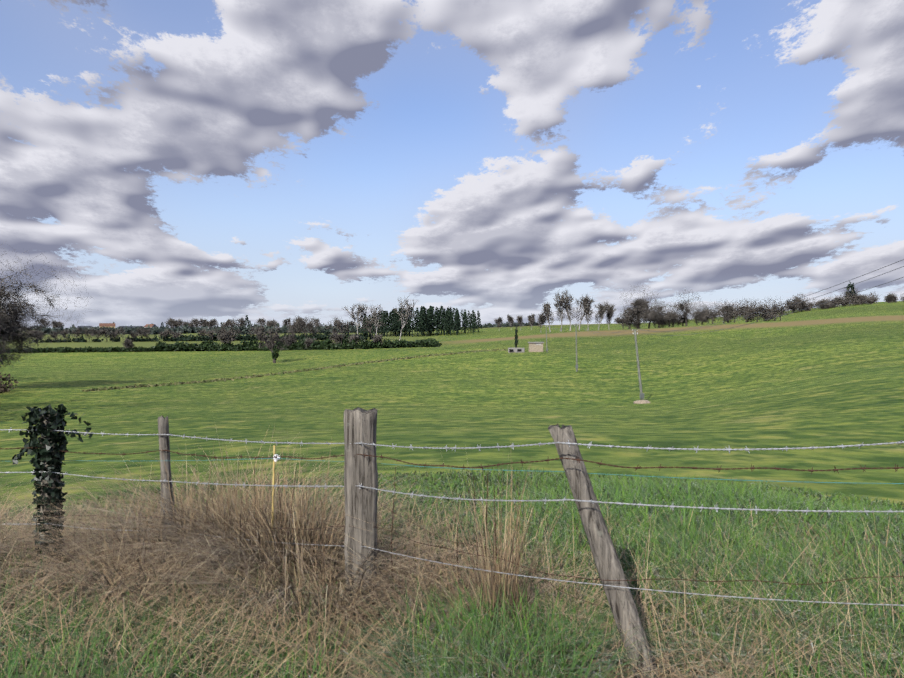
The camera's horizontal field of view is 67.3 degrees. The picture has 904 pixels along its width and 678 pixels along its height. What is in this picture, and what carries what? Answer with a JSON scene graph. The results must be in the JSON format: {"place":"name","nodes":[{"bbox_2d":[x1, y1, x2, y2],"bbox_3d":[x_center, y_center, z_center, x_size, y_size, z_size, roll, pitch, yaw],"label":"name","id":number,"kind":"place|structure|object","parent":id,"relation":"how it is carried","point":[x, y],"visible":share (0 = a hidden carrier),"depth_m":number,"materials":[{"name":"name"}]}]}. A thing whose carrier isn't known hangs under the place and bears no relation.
{"place":"outdoors","nodes":[
{"label":"outdoors","id":0,"kind":"place"},
{"bbox_2d":[0,301,903,677],"bbox_3d":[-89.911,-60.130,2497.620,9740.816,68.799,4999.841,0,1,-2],"label":"terrain","id":1,"kind":"structure","parent":0,"point":[814,377],"depth_m":57.69,"materials":[{"name":"green plant"}]},
{"bbox_2d":[0,372,18,392],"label":"scrub under oak","id":2,"kind":"object","parent":1,"relation":"on","point":[3,388],"visible":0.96,"depth_m":92.40,"materials":[{"name":"plant"}]},
{"bbox_2d":[40,411,59,581],"bbox_3d":[-2.570,1.219,4.332,0.119,1.513,0.115,0,1,-2],"label":"fence post","id":3,"kind":"object","parent":1,"relation":"on","point":[45,421],"visible":0.15,"depth_m":4.29,"materials":[{"name":"grey wood"}]},
{"bbox_2d":[12,404,92,563],"bbox_3d":[-2.575,0.924,4.326,0.529,1.024,0.261,0,1,-2],"label":"ivy on post","id":4,"kind":"object","parent":3,"relation":"attached to","point":[35,414],"visible":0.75,"depth_m":4.28,"materials":[{"name":"green plant"}]},
{"bbox_2d":[0,241,101,371],"bbox_3d":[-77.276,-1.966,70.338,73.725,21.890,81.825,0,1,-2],"label":"oak tree","id":5,"kind":"object","parent":1,"relation":"on","point":[15,310],"depth_m":98.21,"materials":[{"name":"plant"}]},
{"bbox_2d":[99,323,115,327],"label":"cream house","id":6,"kind":"structure","parent":1,"relation":"on","point":[108,325],"depth_m":781.98,"materials":[{"name":"brown"}]},
{"bbox_2d":[144,324,156,327],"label":"house","id":7,"kind":"structure","parent":1,"relation":"on","point":[151,325],"depth_m":819.93,"materials":[{"name":"grey"}]},
{"bbox_2d":[158,415,174,555],"bbox_3d":[-1.873,1.230,4.491,0.123,1.455,0.094,-1,1,-24],"label":"fence post","id":8,"kind":"object","parent":1,"relation":"on","point":[163,428],"visible":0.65,"depth_m":4.44,"materials":[{"name":"grey wood"}]},
{"bbox_2d":[32,326,373,342],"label":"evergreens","id":9,"kind":"object","parent":1,"relation":"on","point":[320,336],"visible":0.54,"depth_m":345.82,"materials":[{"name":"green plant"}]},
{"bbox_2d":[39,316,367,328],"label":"ridge trees","id":10,"kind":"object","parent":1,"relation":"on","point":[171,321],"materials":[{"name":"green plant"}]},
{"bbox_2d":[31,315,381,342],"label":"trees","id":11,"kind":"object","parent":1,"relation":"on","point":[142,331],"materials":[{"name":"green plant"}]},
{"bbox_2d":[0,336,441,352],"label":"hedge","id":12,"kind":"object","parent":1,"relation":"on","point":[327,344],"visible":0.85,"depth_m":234.24,"materials":[{"name":"green plant"}]},
{"bbox_2d":[122,329,383,351],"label":"hedge trees","id":13,"kind":"object","parent":1,"relation":"on","point":[291,338],"materials":[{"name":"green plant"}]},
{"bbox_2d":[255,323,288,362],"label":"tree","id":14,"kind":"object","parent":1,"relation":"on","point":[259,334],"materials":[{"name":"green plant"}]},
{"bbox_2d":[271,347,278,359],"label":"ivy on pollard","id":15,"kind":"object","parent":14,"relation":"attached to","point":[275,355],"visible":0.88,"depth_m":162.65,"materials":[{"name":"green plant"}]},
{"bbox_2d":[271,445,275,554],"bbox_3d":[-1.100,1.158,4.158,0.046,1.014,0.015,0,1,-18],"label":"marker stake","id":16,"kind":"object","parent":1,"relation":"on","point":[273,479],"visible":0.33,"depth_m":4.15,"materials":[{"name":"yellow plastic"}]},
{"bbox_2d":[31,315,537,334],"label":"distant tree line","id":17,"kind":"object","parent":1,"relation":"on","point":[185,329],"visible":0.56,"depth_m":570.43,"materials":[{"name":"green plant"}]},
{"bbox_2d":[80,348,506,391],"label":"ditch rush tufts","id":18,"kind":"object","parent":1,"relation":"on","point":[215,379],"visible":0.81,"depth_m":120.40,"materials":[{"name":"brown plant"}]},
{"bbox_2d":[344,407,377,621],"bbox_3d":[-0.497,1.128,3.717,0.186,1.503,0.172,0,1,-2],"label":"fence post","id":19,"kind":"object","parent":1,"relation":"on","point":[360,424],"visible":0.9,"depth_m":3.64,"materials":[{"name":"grey wood"}]},
{"bbox_2d":[0,470,903,514],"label":"barbed wire","id":20,"kind":"object","parent":19,"relation":"attached to","point":[592,501],"visible":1,"depth_m":2.98,"materials":[{"name":"grey metal"}]},
{"bbox_2d":[0,447,903,473],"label":"barbed wire","id":21,"kind":"object","parent":19,"relation":"attached to","point":[636,468],"visible":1,"depth_m":2.96,"materials":[{"name":"metal"}]},
{"bbox_2d":[0,428,903,452],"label":"barbed wire","id":22,"kind":"object","parent":19,"relation":"attached to","point":[842,446],"visible":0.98,"depth_m":2.99,"materials":[{"name":"grey metal"}]},
{"bbox_2d":[4,523,903,605],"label":"barbed wire","id":23,"kind":"object","parent":19,"relation":"attached to","point":[586,583],"visible":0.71,"depth_m":2.83,"materials":[{"name":"grey metal"}]},
{"bbox_2d":[28,458,903,483],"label":"barbed wire","id":24,"kind":"object","parent":19,"relation":"attached to","point":[550,471],"visible":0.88,"depth_m":3.02,"materials":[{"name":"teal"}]},
{"bbox_2d":[53,515,903,584],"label":"barbed wire","id":25,"kind":"object","parent":19,"relation":"attached to","point":[562,575],"visible":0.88,"depth_m":2.85,"materials":[{"name":"brown"}]},
{"bbox_2d":[377,501,597,605],"bbox_3d":[0.142,0.997,3.304,1.334,0.227,0.135,1,2,40],"label":"barbed wire","id":26,"kind":"object","parent":19,"relation":"attached to","point":[496,552],"visible":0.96,"depth_m":3.31,"materials":[{"name":"brown"}]},
{"bbox_2d":[254,465,496,598],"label":"dead weed stalks","id":27,"kind":"object","parent":1,"relation":"on","point":[392,522],"visible":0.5,"depth_m":3.67,"materials":[{"name":"brown plant"}]},
{"bbox_2d":[342,296,416,340],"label":"bare trees","id":28,"kind":"object","parent":1,"relation":"on","point":[377,316],"materials":[{"name":"plant"}]},
{"bbox_2d":[361,306,481,336],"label":"conifer wood","id":29,"kind":"object","parent":1,"relation":"on","point":[443,320],"visible":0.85,"depth_m":413.68,"materials":[{"name":"green plant"}]},
{"bbox_2d":[0,426,903,677],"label":"dry tussock grass","id":30,"kind":"structure","parent":1,"relation":"on","point":[190,549],"depth_m":3.60,"materials":[{"name":"beige plant"}]},
{"bbox_2d":[0,465,903,677],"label":"green grass blades","id":31,"kind":"object","parent":1,"relation":"on","point":[683,492],"visible":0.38,"depth_m":3.61,"materials":[{"name":"green plant"}]},
{"bbox_2d":[514,326,517,346],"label":"ivy pole","id":32,"kind":"object","parent":1,"relation":"on","point":[516,331],"visible":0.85,"depth_m":163.04,"materials":[{"name":"green plant"}]},
{"bbox_2d":[508,348,524,352],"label":"concrete trough","id":33,"kind":"object","parent":1,"relation":"on","point":[514,350],"visible":0.73,"depth_m":158.42,"materials":[{"name":"grey concrete"}]},
{"bbox_2d":[528,342,543,351],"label":"stone hut","id":34,"kind":"object","parent":1,"relation":"on","point":[535,346],"visible":0.92,"depth_m":158.59,"materials":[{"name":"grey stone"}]},
{"bbox_2d":[494,289,616,331],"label":"row of trees","id":35,"kind":"object","parent":1,"relation":"on","point":[543,316],"materials":[{"name":"plant"}]},
{"bbox_2d":[576,323,577,371],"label":"utility pole","id":36,"kind":"object","parent":1,"relation":"on","point":[576,348],"visible":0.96,"depth_m":107.98,"materials":[{"name":"silver metal"}]},
{"bbox_2d":[548,423,660,677],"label":"leaning fence post","id":37,"kind":"object","parent":1,"relation":"on","point":[621,602],"visible":0.98,"depth_m":2.90,"materials":[{"name":"grey wood"}]},
{"bbox_2d":[633,400,649,403],"bbox_3d":[17.759,5.884,63.555,1.588,0.390,1.473,0,1,-2],"label":"pole base","id":38,"kind":"object","parent":1,"relation":"on","point":[641,402],"visible":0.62,"depth_m":63.18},
{"bbox_2d":[634,329,642,399],"bbox_3d":[17.509,2.735,63.571,0.979,7.347,0.271,0,1,13],"label":"utility pole","id":39,"kind":"object","parent":38,"relation":"on","point":[639,373],"visible":0.85,"depth_m":63.51,"materials":[{"name":"grey wood"}]},
{"bbox_2d":[613,285,792,328],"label":"hill trees","id":40,"kind":"object","parent":1,"relation":"on","point":[677,315],"materials":[{"name":"plant"}]},
{"bbox_2d":[784,286,903,311],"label":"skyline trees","id":41,"kind":"object","parent":1,"relation":"on","point":[860,299],"materials":[{"name":"green plant"}]},
{"bbox_2d":[845,281,855,299],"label":"conifer tree","id":42,"kind":"object","parent":1,"relation":"on","point":[852,288],"visible":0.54,"depth_m":434.04,"materials":[{"name":"green plant"}]},
{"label":"utility pole","id":43,"kind":"object","parent":1,"relation":"on","visible":0},
{"bbox_2d":[547,259,903,335],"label":"power lines","id":44,"kind":"object","parent":43,"relation":"attached to","point":[762,310],"visible":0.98,"depth_m":28.34,"materials":[{"name":"grey metal"}]},
{"bbox_2d":[0,0,903,328],"label":"sky","id":45,"kind":"structure","parent":0,"point":[221,160],"materials":[{"name":"blue"}]}
]}

